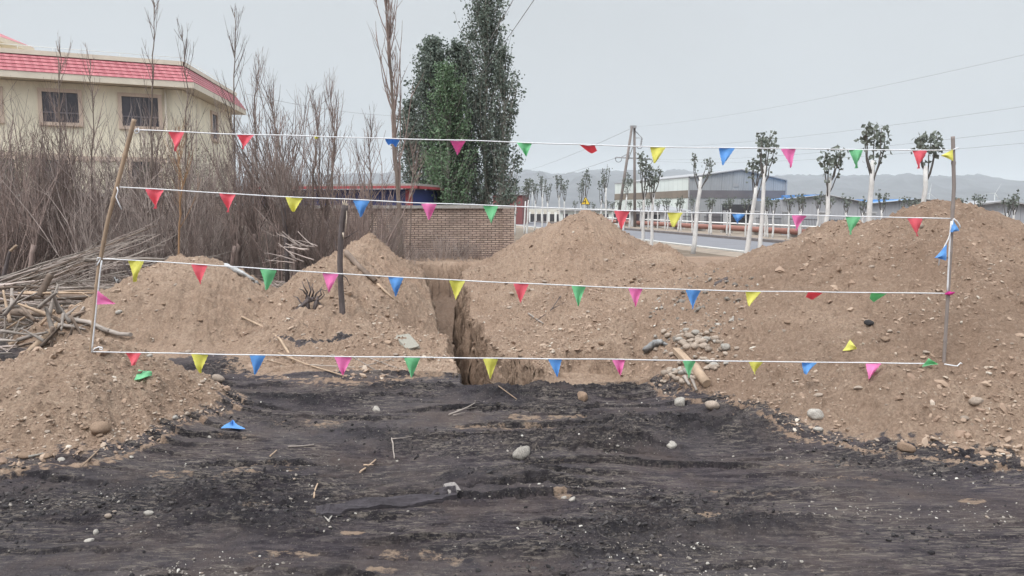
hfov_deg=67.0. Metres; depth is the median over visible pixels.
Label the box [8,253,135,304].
branch
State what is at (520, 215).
red store
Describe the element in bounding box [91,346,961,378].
bunting string
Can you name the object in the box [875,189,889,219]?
young whitewashed tree
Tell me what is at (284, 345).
stick
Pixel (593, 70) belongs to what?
sky
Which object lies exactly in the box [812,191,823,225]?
young whitewashed tree
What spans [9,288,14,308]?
branch
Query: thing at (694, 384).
stick
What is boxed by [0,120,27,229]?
bare shrub
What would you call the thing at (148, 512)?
stone
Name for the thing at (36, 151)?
bare shrub
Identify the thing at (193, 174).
bare shrub
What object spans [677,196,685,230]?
young whitewashed tree
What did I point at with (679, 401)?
stone
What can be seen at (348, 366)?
stick
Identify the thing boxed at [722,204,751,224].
doorway
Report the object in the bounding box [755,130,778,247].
whitewashed tree
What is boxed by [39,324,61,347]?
branch
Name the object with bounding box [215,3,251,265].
bare sapling
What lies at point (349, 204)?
bare shrub
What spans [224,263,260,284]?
woven sack
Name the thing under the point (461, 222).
brick wall
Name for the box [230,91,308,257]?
bare shrub
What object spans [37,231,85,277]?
bare shrub
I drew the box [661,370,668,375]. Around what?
cobble
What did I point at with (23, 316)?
branch
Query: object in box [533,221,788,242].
kerb
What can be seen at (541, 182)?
whitewashed tree
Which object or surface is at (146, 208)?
bare shrub
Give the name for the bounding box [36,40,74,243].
bare sapling
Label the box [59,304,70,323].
branch
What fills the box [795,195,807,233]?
young whitewashed tree
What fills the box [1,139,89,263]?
bare shrub
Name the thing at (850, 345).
pennant flag
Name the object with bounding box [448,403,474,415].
stick
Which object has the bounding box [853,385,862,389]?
stone
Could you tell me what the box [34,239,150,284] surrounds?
branch
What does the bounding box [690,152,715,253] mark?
whitewashed tree
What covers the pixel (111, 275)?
branch
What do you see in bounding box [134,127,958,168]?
bunting string
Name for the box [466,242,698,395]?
dirt mound
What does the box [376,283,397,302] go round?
stick
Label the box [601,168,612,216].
whitewashed tree
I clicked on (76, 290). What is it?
branch
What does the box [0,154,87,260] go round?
bare shrub
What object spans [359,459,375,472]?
stick
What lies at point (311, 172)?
bare shrub
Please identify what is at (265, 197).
bare shrub
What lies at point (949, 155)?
pennant flag
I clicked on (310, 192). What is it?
bare shrub
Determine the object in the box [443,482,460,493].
board piece
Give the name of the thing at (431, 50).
poplar tree
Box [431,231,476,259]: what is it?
dry weed
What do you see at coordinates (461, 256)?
dry weed
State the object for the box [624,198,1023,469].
dirt mound
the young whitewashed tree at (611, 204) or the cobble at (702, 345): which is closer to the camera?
the cobble at (702, 345)
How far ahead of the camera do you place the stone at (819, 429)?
5.59 m
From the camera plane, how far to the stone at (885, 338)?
6.24 m
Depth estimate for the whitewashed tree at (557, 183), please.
51.58 m
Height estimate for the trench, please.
2.007 m
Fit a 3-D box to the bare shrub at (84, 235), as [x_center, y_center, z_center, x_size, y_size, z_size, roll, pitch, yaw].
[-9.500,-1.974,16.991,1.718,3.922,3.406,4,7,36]
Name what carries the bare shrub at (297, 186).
on the ground
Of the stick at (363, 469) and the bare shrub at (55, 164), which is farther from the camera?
the bare shrub at (55, 164)
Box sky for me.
[0,0,1023,180]
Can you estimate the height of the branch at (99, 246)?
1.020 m
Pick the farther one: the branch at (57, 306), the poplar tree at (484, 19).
the poplar tree at (484, 19)
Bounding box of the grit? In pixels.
[0,371,1020,575]
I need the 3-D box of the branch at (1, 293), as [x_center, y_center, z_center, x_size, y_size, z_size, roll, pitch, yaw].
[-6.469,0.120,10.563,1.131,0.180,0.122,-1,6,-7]
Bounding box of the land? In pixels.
[9,209,780,278]
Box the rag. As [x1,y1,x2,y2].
[642,339,667,353]
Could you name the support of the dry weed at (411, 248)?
on the ground
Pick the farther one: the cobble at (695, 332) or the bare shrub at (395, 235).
the bare shrub at (395, 235)
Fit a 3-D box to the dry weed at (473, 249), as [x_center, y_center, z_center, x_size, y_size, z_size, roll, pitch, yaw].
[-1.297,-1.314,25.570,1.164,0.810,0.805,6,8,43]
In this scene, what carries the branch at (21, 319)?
on the branch
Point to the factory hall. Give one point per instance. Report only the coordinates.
(721, 186)
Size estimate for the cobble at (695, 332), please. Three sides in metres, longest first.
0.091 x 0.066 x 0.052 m
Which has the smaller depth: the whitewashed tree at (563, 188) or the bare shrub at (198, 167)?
the bare shrub at (198, 167)
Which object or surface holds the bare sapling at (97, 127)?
on the ground
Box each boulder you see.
[90,421,110,434]
[513,446,529,459]
[577,391,587,401]
[705,400,719,409]
[807,409,823,419]
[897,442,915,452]
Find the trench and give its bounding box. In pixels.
[412,262,554,384]
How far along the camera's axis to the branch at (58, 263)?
10.67 m
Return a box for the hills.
[235,169,1023,208]
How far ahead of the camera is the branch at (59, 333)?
9.18 m
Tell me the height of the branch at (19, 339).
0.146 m
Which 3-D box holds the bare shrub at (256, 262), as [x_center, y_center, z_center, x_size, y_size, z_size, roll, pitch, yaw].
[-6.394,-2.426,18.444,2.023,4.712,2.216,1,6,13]
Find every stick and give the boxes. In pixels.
[28,453,43,457]
[80,449,98,466]
[241,315,294,362]
[278,352,346,376]
[288,444,313,446]
[310,359,392,367]
[353,357,399,378]
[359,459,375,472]
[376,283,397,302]
[391,436,411,458]
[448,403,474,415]
[489,381,516,399]
[535,296,562,321]
[683,374,690,385]
[690,375,697,390]
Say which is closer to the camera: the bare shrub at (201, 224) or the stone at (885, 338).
the stone at (885, 338)
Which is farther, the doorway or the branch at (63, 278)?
the doorway
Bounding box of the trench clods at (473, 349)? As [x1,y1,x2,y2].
[437,299,501,377]
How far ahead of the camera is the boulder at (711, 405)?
6.23 m
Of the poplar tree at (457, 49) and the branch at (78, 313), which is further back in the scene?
the poplar tree at (457, 49)
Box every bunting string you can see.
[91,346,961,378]
[96,257,944,308]
[115,187,960,265]
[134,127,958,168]
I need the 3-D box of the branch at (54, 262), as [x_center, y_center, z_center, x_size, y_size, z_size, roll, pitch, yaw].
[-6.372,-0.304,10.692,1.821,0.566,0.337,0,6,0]
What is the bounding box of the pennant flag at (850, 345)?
[843,340,856,350]
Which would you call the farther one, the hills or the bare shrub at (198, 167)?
the hills
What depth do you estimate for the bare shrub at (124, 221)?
19.55 m
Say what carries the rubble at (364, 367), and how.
on the ground
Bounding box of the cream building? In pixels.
[0,34,245,193]
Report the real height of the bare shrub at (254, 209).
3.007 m
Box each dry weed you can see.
[403,236,425,259]
[404,245,420,263]
[409,247,429,260]
[415,241,438,258]
[419,243,446,261]
[421,228,473,258]
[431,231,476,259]
[436,238,471,258]
[449,244,477,260]
[460,236,486,258]
[471,245,496,259]
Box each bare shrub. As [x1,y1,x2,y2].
[0,82,56,274]
[0,90,87,270]
[0,98,87,271]
[0,99,107,267]
[0,112,145,285]
[0,114,61,268]
[0,116,78,272]
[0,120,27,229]
[0,120,66,240]
[0,136,23,188]
[0,146,31,256]
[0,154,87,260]
[0,210,48,269]
[0,227,29,276]
[1,125,54,259]
[1,137,48,269]
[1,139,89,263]
[4,128,183,273]
[13,96,101,279]
[16,178,88,270]
[24,110,71,230]
[25,120,90,255]
[26,123,91,216]
[27,144,128,268]
[27,174,101,243]
[28,179,100,284]
[34,84,171,271]
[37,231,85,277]
[38,103,136,268]
[39,124,136,221]
[43,123,227,277]
[46,225,101,276]
[49,215,118,273]
[50,172,106,270]
[53,116,115,233]
[59,149,178,275]
[64,215,124,250]
[67,156,148,241]
[75,144,176,248]
[76,215,138,282]
[78,220,132,278]
[85,200,171,281]
[90,86,266,256]
[93,105,205,264]
[96,137,150,231]
[97,98,222,267]
[97,174,157,272]
[99,179,176,267]
[100,114,273,252]
[106,94,183,264]
[110,162,163,256]
[118,206,171,258]
[133,150,226,255]
[137,172,220,256]
[142,95,269,262]
[143,187,190,256]
[148,240,191,263]
[150,106,204,242]
[152,178,228,258]
[153,139,227,256]
[156,103,225,252]
[157,145,252,255]
[159,204,195,254]
[171,89,294,265]
[171,213,250,265]
[172,154,242,243]
[175,220,238,265]
[178,94,285,261]
[189,141,268,268]
[191,171,265,261]
[197,67,339,280]
[198,214,262,271]
[205,207,282,274]
[207,207,277,272]
[208,96,302,277]
[209,154,247,265]
[210,63,317,268]
[215,219,282,269]
[216,136,270,265]
[223,136,273,248]
[226,125,269,257]
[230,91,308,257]
[239,126,313,282]
[241,162,265,274]
[243,154,332,265]
[249,108,412,271]
[250,121,352,253]
[252,138,318,263]
[260,135,337,274]
[263,142,321,264]
[263,175,380,257]
[272,205,355,267]
[289,71,353,259]
[289,217,333,269]
[290,147,396,255]
[292,159,354,264]
[295,123,408,246]
[301,215,361,255]
[302,194,339,251]
[302,206,354,256]
[306,215,364,258]
[316,116,422,250]
[336,200,426,259]
[343,223,400,253]
[349,201,403,248]
[364,191,407,251]
[375,193,405,246]
[376,203,419,258]
[377,198,416,256]
[378,195,416,250]
[379,191,408,249]
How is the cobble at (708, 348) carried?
on the dirt mound at (868, 408)
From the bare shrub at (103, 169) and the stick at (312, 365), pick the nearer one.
the stick at (312, 365)
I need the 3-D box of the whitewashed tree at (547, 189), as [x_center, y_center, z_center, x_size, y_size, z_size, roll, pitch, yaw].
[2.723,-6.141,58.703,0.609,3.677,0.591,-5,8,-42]
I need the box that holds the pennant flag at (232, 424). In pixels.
[221,420,244,428]
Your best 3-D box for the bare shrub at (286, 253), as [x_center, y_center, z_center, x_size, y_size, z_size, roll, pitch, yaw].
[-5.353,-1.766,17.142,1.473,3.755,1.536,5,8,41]
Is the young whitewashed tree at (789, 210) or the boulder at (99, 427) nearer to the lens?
the boulder at (99, 427)
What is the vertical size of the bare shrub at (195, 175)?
4.410 m
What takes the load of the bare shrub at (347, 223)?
on the ground
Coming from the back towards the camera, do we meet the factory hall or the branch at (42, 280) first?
the factory hall
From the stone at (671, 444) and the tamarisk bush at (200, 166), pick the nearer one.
the stone at (671, 444)
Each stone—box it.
[17,452,30,458]
[43,453,52,458]
[84,538,93,541]
[104,513,111,518]
[144,510,153,515]
[212,374,224,382]
[372,406,379,410]
[666,441,676,448]
[674,397,684,406]
[813,427,822,431]
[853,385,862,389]
[864,320,873,325]
[881,336,889,341]
[968,397,983,405]
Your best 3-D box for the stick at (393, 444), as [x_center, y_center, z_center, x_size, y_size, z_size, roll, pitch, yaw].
[-0.811,1.132,5.526,0.169,0.047,0.402,0,6,0]
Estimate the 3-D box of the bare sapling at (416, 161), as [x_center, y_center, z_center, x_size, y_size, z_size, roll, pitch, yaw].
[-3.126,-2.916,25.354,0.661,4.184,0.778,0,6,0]
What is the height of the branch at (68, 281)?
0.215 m
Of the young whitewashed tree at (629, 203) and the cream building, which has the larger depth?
the young whitewashed tree at (629, 203)
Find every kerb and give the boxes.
[516,225,743,252]
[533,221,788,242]
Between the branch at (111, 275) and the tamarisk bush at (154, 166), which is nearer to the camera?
the branch at (111, 275)
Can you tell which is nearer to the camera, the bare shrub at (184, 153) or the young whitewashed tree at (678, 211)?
the bare shrub at (184, 153)
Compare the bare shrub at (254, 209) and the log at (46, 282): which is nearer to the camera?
the log at (46, 282)
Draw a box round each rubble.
[335,215,693,379]
[649,268,757,341]
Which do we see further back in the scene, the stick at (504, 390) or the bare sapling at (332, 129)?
the bare sapling at (332, 129)
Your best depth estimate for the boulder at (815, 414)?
5.73 m
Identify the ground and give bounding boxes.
[0,256,1023,575]
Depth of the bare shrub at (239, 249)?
18.19 m
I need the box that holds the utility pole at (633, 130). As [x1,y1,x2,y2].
[615,125,652,226]
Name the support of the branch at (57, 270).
on the branch
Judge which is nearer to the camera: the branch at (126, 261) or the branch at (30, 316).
the branch at (30, 316)
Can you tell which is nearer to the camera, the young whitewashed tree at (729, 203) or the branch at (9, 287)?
the branch at (9, 287)
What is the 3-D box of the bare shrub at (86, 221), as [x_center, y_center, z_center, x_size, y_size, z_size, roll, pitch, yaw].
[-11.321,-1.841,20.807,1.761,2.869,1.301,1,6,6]
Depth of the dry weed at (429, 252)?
25.78 m
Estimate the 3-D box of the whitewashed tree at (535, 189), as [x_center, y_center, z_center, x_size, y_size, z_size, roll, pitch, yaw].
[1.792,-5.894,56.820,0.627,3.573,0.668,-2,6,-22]
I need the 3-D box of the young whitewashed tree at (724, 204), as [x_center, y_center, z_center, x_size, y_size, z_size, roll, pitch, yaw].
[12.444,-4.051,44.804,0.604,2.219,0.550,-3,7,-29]
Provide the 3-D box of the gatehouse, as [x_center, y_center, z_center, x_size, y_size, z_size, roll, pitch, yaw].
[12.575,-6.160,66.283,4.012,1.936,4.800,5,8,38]
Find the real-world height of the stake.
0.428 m
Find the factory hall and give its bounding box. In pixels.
[614,169,786,224]
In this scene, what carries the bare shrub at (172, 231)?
on the ground
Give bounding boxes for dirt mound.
[0,334,241,467]
[13,253,277,356]
[227,251,493,380]
[306,232,432,301]
[457,210,651,314]
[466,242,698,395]
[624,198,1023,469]
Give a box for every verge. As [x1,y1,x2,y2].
[516,226,743,256]
[615,224,793,239]
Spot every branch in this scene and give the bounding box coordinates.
[0,235,151,282]
[0,241,118,279]
[0,241,127,277]
[0,242,117,306]
[0,245,118,280]
[0,252,97,290]
[0,261,83,303]
[0,280,34,285]
[0,285,61,289]
[0,292,67,301]
[0,297,49,305]
[0,314,42,321]
[0,326,25,342]
[0,329,29,334]
[0,339,16,341]
[0,341,34,349]
[1,233,140,282]
[1,289,45,297]
[2,264,86,303]
[2,287,25,315]
[2,290,11,322]
[2,292,36,311]
[2,301,75,307]
[3,316,5,338]
[5,234,113,282]
[6,225,156,289]
[6,295,35,321]
[6,312,32,329]
[6,319,41,334]
[7,234,159,289]
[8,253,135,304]
[8,332,35,344]
[9,236,136,282]
[9,250,117,290]
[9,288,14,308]
[12,245,95,282]
[14,234,144,289]
[14,246,94,276]
[14,251,113,290]
[15,228,145,277]
[15,241,130,291]
[16,331,48,341]
[17,303,45,316]
[18,234,153,277]
[18,252,98,281]
[18,291,101,296]
[18,311,38,323]
[20,328,44,341]
[24,291,92,297]
[26,229,150,274]
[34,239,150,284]
[34,295,90,300]
[36,317,132,336]
[37,291,57,308]
[39,274,107,286]
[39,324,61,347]
[40,305,62,324]
[41,309,60,322]
[44,307,55,329]
[45,329,64,335]
[47,286,111,290]
[48,283,58,315]
[48,287,108,289]
[49,234,147,272]
[50,326,54,346]
[51,290,61,314]
[52,254,135,287]
[53,310,85,323]
[58,290,99,291]
[58,323,87,329]
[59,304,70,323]
[60,306,77,318]
[60,313,64,330]
[68,241,164,264]
[69,316,81,333]
[82,252,165,261]
[83,236,167,277]
[89,272,126,276]
[96,215,162,247]
[102,254,172,276]
[122,262,130,275]
[132,234,176,255]
[266,253,295,260]
[268,260,294,263]
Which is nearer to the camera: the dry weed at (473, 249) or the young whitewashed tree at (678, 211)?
the dry weed at (473, 249)
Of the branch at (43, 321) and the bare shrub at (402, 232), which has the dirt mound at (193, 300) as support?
the branch at (43, 321)
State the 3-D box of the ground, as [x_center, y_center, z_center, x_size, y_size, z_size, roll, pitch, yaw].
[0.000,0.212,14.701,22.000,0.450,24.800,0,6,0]
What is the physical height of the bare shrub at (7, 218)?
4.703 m
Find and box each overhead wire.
[248,94,390,115]
[474,0,512,63]
[479,0,533,76]
[638,55,1020,126]
[659,143,1020,162]
[672,106,1023,146]
[701,130,1023,159]
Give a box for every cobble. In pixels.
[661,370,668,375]
[682,344,690,349]
[685,333,694,338]
[691,342,697,348]
[692,329,699,334]
[698,342,707,348]
[699,338,706,343]
[704,346,711,351]
[711,335,718,340]
[721,343,729,350]
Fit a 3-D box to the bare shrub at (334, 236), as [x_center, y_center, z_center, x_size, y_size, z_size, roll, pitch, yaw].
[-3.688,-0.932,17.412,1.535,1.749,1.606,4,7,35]
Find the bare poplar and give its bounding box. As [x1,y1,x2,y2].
[367,0,423,258]
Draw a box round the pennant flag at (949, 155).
[941,150,952,160]
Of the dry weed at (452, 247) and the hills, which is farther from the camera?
the hills
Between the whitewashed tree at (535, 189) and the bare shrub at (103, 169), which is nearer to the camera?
the bare shrub at (103, 169)
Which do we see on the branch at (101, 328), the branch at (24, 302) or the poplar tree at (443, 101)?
the branch at (24, 302)
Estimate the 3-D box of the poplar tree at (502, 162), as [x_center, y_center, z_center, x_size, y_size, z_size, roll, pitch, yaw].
[-0.366,-5.647,30.978,1.922,8.241,1.954,0,6,0]
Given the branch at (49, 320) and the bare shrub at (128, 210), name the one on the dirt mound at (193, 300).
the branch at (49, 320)
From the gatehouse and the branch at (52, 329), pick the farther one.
the gatehouse
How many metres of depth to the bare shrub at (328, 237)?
22.47 m
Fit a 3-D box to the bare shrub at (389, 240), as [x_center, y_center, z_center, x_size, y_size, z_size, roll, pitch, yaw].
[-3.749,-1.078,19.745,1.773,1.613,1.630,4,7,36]
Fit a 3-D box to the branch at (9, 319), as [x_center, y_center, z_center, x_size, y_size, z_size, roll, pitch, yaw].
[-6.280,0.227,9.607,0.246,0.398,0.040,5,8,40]
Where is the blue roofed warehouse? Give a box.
[755,194,932,228]
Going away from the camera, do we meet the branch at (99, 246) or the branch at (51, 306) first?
the branch at (51, 306)
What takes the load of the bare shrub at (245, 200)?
on the ground
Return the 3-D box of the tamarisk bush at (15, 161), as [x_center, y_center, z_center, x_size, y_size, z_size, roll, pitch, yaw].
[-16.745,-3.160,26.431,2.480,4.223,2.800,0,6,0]
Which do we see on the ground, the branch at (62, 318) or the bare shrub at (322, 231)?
the bare shrub at (322, 231)
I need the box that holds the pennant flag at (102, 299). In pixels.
[97,291,115,304]
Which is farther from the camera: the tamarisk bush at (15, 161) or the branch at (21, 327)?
the tamarisk bush at (15, 161)
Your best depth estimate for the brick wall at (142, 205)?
25.15 m
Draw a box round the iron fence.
[679,210,1004,234]
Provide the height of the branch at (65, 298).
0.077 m
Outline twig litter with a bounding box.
[0,264,306,352]
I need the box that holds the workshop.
[557,210,630,223]
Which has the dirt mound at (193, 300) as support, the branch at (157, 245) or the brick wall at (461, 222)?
the branch at (157, 245)
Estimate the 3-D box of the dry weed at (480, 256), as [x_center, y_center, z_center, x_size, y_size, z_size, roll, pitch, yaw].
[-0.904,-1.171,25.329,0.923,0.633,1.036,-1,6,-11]
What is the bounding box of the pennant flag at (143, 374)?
[134,370,151,379]
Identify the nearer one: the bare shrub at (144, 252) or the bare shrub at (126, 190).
the bare shrub at (144, 252)
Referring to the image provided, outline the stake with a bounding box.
[1,251,11,275]
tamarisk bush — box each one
[0,134,57,189]
[6,146,96,192]
[106,138,194,192]
[162,143,231,192]
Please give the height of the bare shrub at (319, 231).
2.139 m
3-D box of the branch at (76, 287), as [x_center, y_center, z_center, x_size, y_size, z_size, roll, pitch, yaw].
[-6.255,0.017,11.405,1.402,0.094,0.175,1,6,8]
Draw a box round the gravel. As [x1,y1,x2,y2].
[0,199,1023,466]
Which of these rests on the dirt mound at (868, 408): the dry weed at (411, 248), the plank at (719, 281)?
the plank at (719, 281)
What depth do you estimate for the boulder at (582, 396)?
6.83 m
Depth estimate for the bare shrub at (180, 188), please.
20.26 m
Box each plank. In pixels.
[316,485,456,516]
[714,277,727,285]
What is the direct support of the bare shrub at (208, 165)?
on the ground
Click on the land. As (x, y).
(519, 234)
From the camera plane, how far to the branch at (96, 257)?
11.27 m
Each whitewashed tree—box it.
[512,180,522,234]
[521,182,530,233]
[523,178,534,233]
[532,183,540,230]
[537,173,547,226]
[544,184,551,225]
[554,175,563,220]
[560,180,568,217]
[576,179,584,210]
[581,168,591,208]
[597,175,607,213]
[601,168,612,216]
[609,200,616,221]
[616,200,621,226]
[622,172,632,230]
[626,201,631,227]
[637,151,653,239]
[637,200,642,228]
[645,166,663,245]
[645,198,650,228]
[655,198,660,228]
[661,198,668,229]
[665,198,671,229]
[675,200,683,230]
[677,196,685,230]
[688,195,694,231]
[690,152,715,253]
[705,197,713,233]
[707,197,716,233]
[721,199,731,234]
[726,195,736,235]
[741,196,751,236]
[744,155,771,252]
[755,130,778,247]
[760,197,769,236]
[765,196,771,237]
[768,198,779,237]
[783,195,794,238]
[795,193,804,234]
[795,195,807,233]
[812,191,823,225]
[816,145,849,222]
[823,194,835,208]
[841,193,853,219]
[854,121,892,220]
[859,196,866,222]
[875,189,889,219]
[898,196,913,206]
[910,130,944,201]
[911,198,920,205]
[971,193,986,206]
[998,198,1016,216]
[1006,189,1022,219]
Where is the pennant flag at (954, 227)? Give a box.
[950,220,958,231]
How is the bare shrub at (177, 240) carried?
on the ground
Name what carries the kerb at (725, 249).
on the land
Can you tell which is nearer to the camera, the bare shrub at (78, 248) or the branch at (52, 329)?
the branch at (52, 329)
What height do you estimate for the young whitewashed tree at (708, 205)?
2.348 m
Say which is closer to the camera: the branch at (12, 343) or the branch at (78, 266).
the branch at (12, 343)
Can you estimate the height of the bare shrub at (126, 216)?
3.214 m
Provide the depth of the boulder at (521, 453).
5.20 m
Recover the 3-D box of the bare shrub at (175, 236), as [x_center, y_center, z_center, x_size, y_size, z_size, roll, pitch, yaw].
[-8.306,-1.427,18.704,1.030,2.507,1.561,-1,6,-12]
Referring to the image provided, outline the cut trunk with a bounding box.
[335,198,357,314]
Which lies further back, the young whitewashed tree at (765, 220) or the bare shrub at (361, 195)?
the young whitewashed tree at (765, 220)
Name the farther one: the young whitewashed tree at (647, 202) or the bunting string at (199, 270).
the young whitewashed tree at (647, 202)
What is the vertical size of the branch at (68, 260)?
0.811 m
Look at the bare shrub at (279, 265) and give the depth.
17.75 m
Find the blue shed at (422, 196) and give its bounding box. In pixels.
[258,183,440,204]
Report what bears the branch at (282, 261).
on the dirt mound at (371, 251)
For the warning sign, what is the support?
on the verge at (713, 251)
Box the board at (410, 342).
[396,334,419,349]
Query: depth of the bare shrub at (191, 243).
17.02 m
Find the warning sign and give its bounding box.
[581,197,589,208]
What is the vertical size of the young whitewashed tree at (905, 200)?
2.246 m
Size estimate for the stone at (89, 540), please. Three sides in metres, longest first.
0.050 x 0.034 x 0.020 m
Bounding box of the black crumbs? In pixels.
[0,365,1023,575]
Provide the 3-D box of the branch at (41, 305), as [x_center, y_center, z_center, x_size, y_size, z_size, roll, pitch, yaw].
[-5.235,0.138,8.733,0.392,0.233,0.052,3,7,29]
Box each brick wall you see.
[0,193,232,257]
[242,205,513,257]
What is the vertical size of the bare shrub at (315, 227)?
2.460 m
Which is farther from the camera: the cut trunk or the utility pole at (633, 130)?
the utility pole at (633, 130)
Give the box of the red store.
[492,194,529,223]
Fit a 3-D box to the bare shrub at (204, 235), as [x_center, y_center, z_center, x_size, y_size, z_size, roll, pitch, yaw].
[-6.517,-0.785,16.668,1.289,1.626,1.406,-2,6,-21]
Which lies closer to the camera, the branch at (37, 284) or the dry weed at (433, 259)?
the branch at (37, 284)
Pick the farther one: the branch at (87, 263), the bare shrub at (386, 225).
the bare shrub at (386, 225)
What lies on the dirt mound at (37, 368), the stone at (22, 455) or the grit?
the stone at (22, 455)
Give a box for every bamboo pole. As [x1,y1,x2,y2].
[89,119,136,351]
[942,136,955,362]
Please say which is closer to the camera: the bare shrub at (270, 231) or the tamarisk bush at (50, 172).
the bare shrub at (270, 231)
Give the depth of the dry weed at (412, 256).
23.42 m
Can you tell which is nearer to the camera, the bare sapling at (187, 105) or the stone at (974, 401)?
the stone at (974, 401)
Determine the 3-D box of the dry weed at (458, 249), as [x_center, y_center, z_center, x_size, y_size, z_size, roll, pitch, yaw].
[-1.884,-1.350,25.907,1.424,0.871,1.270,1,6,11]
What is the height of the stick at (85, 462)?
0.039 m
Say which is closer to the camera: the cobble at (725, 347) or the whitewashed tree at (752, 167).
the cobble at (725, 347)
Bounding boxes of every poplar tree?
[391,32,478,204]
[397,97,421,188]
[413,56,488,204]
[432,37,488,203]
[452,0,524,204]
[478,42,526,225]
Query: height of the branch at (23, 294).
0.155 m
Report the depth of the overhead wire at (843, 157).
34.90 m
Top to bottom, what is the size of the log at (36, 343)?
0.416 m
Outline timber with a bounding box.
[673,348,690,363]
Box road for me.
[516,222,774,250]
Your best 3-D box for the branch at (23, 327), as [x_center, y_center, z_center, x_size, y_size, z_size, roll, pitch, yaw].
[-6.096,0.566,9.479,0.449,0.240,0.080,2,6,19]
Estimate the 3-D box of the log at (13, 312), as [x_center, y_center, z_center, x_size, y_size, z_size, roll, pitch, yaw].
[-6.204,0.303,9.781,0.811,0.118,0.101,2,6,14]
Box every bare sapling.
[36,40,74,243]
[72,43,120,270]
[139,0,170,264]
[163,117,200,253]
[167,14,207,254]
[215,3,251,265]
[244,47,268,269]
[253,68,285,260]
[298,84,329,262]
[318,67,348,250]
[348,104,384,232]
[406,135,425,259]
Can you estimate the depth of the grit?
4.27 m
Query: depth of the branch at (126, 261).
11.93 m
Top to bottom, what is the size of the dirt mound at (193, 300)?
1.083 m
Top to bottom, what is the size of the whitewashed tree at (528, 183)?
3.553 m
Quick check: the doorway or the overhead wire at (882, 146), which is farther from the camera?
the doorway
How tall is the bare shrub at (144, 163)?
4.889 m
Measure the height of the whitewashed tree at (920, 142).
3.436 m
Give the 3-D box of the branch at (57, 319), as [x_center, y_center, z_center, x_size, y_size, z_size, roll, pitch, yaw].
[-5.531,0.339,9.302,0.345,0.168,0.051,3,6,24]
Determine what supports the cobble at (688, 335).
on the dirt mound at (868, 408)
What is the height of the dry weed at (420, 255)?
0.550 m
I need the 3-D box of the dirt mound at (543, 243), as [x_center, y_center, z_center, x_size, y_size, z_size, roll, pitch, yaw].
[1.455,-0.565,14.276,4.975,1.772,5.435,0,6,0]
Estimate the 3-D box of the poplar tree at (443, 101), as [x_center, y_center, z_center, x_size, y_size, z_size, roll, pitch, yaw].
[-2.580,-5.291,30.674,2.774,7.594,2.829,5,8,40]
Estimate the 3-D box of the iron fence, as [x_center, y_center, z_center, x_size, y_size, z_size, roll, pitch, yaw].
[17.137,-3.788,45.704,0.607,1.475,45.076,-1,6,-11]
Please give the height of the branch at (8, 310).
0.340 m
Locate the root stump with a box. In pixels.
[294,278,325,309]
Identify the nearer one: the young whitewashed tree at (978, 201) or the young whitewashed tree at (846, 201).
the young whitewashed tree at (978, 201)
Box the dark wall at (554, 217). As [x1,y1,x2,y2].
[529,212,558,221]
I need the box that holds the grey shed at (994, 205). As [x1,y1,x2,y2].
[964,200,1023,223]
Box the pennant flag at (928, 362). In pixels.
[922,358,936,366]
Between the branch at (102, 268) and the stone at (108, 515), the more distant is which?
the branch at (102, 268)
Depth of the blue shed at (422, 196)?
28.32 m
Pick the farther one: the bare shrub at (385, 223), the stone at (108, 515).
the bare shrub at (385, 223)
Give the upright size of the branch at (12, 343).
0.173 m
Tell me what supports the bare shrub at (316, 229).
on the ground
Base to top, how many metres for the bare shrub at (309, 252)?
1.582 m
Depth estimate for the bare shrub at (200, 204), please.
19.27 m
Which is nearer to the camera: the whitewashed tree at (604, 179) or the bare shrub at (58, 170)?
the bare shrub at (58, 170)
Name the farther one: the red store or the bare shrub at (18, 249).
the red store
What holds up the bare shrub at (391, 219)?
on the ground
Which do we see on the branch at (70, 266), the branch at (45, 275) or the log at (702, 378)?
the branch at (45, 275)
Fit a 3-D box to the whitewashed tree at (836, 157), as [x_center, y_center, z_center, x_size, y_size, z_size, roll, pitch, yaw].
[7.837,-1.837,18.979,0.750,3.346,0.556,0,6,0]
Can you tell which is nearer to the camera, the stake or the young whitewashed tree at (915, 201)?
the stake
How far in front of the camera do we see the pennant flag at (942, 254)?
5.89 m
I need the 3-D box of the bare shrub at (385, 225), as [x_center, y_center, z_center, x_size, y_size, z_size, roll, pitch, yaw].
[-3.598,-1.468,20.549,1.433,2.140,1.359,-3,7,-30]
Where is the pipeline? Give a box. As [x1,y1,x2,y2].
[607,217,819,236]
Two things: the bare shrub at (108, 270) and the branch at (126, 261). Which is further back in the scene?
the bare shrub at (108, 270)
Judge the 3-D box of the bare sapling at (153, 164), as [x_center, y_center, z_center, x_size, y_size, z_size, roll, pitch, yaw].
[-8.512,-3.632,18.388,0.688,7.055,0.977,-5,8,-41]
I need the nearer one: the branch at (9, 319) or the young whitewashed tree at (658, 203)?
the branch at (9, 319)
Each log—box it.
[0,291,92,300]
[0,307,44,316]
[26,322,57,351]
[36,273,53,296]
[344,250,376,282]
[691,362,710,386]
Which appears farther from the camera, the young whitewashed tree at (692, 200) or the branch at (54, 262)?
the young whitewashed tree at (692, 200)
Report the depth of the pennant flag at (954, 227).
5.89 m
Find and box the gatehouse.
[630,205,690,227]
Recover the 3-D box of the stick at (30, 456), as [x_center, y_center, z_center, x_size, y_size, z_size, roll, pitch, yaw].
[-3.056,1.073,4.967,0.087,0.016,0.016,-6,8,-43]
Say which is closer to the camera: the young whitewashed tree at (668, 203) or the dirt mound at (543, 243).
the dirt mound at (543, 243)

